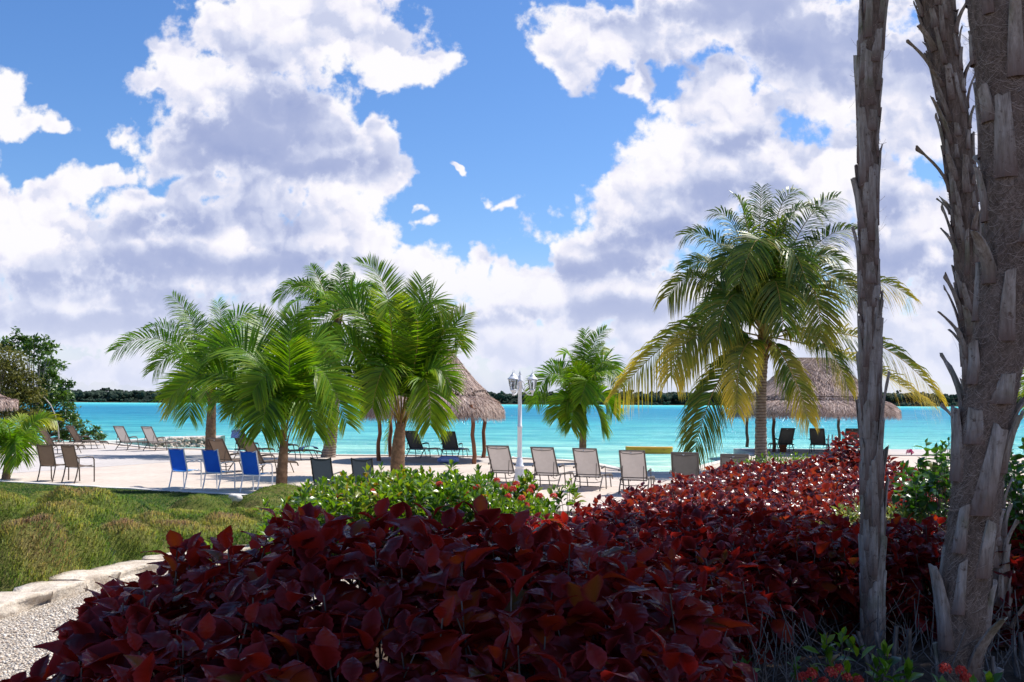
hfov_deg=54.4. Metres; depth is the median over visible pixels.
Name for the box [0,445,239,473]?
terrace pavement
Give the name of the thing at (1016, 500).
hibiscus bush
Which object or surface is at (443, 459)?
floor cushion
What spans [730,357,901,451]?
thatched hut
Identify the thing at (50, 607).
gravel path
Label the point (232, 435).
beach towel
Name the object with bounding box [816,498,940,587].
variegated shrub
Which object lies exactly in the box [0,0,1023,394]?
sky
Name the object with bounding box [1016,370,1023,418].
coconut palm
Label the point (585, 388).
coconut palm
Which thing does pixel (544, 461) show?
sun lounger
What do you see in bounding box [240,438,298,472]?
sun lounger
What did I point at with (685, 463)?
sun lounger
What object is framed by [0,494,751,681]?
copperleaf hedge
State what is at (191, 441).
stone jetty
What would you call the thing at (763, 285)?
coconut palm
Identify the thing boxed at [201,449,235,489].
armchair
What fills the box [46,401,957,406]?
shore
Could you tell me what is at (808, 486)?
copperleaf hedge
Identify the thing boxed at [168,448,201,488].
armchair
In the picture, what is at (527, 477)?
ixora sprig
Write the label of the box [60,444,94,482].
armchair
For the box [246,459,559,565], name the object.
ixora bush
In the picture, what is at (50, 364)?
mangrove tree
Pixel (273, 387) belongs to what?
coconut palm
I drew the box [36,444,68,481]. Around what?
armchair
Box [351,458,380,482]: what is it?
armchair
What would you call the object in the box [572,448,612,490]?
sun lounger
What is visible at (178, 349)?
coconut palm
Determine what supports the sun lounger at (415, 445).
on the hut floor
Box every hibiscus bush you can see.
[885,438,951,587]
[1003,437,1023,622]
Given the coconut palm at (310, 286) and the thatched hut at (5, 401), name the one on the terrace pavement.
the thatched hut at (5, 401)
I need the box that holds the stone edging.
[0,544,253,618]
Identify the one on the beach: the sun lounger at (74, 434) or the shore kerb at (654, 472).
the shore kerb at (654, 472)
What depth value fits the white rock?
19.91 m
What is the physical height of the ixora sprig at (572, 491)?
0.843 m
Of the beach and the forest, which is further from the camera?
the forest
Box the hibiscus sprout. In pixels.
[940,437,950,478]
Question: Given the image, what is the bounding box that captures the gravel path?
[0,564,358,680]
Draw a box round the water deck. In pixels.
[733,448,1013,455]
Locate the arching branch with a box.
[43,397,59,440]
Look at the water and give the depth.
85.52 m
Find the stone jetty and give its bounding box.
[107,435,224,446]
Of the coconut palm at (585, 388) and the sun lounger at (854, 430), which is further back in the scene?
the sun lounger at (854, 430)
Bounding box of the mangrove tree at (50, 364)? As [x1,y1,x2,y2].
[0,326,107,444]
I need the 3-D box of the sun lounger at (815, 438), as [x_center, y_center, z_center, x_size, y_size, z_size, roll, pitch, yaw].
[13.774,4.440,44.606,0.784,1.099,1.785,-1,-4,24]
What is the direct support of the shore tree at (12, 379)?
on the beach
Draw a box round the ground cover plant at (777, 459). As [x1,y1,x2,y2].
[734,451,815,467]
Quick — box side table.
[779,445,786,451]
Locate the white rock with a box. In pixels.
[228,494,242,502]
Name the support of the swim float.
on the water
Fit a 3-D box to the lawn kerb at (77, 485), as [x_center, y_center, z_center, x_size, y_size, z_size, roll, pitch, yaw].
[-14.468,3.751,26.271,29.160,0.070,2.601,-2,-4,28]
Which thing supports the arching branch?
attached to the shore tree at (12, 379)
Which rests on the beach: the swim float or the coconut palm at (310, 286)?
the coconut palm at (310, 286)
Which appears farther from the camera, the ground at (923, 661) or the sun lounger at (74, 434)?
the sun lounger at (74, 434)
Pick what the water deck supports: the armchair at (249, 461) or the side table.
the side table
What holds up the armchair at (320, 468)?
on the beach
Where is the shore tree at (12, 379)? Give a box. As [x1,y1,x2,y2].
[0,342,49,424]
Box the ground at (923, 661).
[331,511,1023,681]
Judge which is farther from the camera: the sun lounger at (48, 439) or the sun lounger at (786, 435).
the sun lounger at (786, 435)
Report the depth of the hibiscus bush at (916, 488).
8.89 m
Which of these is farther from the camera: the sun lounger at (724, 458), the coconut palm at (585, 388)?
the coconut palm at (585, 388)
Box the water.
[6,402,1023,471]
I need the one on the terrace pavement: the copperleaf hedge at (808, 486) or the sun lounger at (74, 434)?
the sun lounger at (74, 434)
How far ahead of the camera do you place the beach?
29.59 m
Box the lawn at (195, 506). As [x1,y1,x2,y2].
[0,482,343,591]
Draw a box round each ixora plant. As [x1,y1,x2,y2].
[733,626,923,681]
[932,662,1002,681]
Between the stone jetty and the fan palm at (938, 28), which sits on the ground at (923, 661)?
the fan palm at (938, 28)
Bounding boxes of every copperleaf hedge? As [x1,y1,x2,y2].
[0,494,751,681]
[416,498,1023,681]
[552,431,1008,541]
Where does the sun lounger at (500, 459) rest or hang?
on the beach
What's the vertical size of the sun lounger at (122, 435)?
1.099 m
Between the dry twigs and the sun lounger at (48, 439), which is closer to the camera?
the dry twigs
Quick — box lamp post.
[508,370,537,489]
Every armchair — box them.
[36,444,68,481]
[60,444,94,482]
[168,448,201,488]
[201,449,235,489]
[239,450,272,492]
[310,457,346,489]
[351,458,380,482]
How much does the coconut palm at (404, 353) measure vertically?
7.102 m
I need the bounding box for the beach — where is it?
[0,443,1023,511]
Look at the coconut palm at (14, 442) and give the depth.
27.68 m
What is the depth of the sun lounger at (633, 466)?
24.37 m
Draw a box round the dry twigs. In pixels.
[722,577,1023,681]
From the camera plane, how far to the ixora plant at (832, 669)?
5.24 m
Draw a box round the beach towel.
[231,430,240,437]
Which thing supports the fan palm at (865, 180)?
on the ground at (923, 661)
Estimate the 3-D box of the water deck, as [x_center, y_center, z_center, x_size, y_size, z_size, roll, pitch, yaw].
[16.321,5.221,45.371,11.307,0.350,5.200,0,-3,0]
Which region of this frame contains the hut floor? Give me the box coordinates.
[362,456,488,463]
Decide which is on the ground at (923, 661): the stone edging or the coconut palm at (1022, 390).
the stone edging
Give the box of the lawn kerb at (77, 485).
[0,480,245,494]
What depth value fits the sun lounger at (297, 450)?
37.73 m
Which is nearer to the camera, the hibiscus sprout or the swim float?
the hibiscus sprout
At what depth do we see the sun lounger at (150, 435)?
44.05 m
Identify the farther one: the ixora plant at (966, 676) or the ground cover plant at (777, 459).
the ground cover plant at (777, 459)
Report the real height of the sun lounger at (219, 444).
1.099 m
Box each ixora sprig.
[291,486,316,506]
[512,468,542,506]
[545,478,586,515]
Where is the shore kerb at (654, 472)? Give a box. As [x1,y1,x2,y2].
[28,441,1023,473]
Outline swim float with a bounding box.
[625,446,672,453]
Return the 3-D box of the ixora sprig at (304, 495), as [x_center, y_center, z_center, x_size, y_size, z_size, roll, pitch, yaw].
[-1.945,1.788,9.286,0.268,0.875,0.309,-1,-4,22]
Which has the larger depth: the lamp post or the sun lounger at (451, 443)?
the sun lounger at (451, 443)
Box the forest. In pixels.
[3,387,1021,405]
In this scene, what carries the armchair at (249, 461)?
on the beach
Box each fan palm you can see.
[850,0,890,655]
[906,0,1023,646]
[928,0,1023,681]
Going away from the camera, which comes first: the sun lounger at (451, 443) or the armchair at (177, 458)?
the armchair at (177, 458)
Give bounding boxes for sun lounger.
[38,428,85,452]
[65,425,108,449]
[113,426,149,449]
[141,426,180,450]
[207,438,241,473]
[231,430,274,457]
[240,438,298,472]
[274,432,322,459]
[405,431,441,457]
[440,431,468,456]
[486,445,528,481]
[530,447,573,487]
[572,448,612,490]
[618,450,654,493]
[669,452,702,483]
[720,454,748,468]
[768,428,794,452]
[809,428,829,452]
[842,428,858,448]
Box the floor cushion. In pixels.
[437,456,458,462]
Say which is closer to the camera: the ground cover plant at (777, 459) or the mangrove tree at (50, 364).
the ground cover plant at (777, 459)
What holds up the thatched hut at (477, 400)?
on the hut floor
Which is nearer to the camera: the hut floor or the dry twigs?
the dry twigs
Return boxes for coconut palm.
[0,411,63,479]
[104,290,269,449]
[151,299,369,483]
[270,261,381,457]
[285,254,478,474]
[523,324,627,447]
[603,182,948,470]
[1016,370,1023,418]
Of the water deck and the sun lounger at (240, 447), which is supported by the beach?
the sun lounger at (240, 447)
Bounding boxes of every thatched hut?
[0,394,18,410]
[362,349,505,463]
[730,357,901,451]
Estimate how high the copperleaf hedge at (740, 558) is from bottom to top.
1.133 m
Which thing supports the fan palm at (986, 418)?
on the ground at (923, 661)

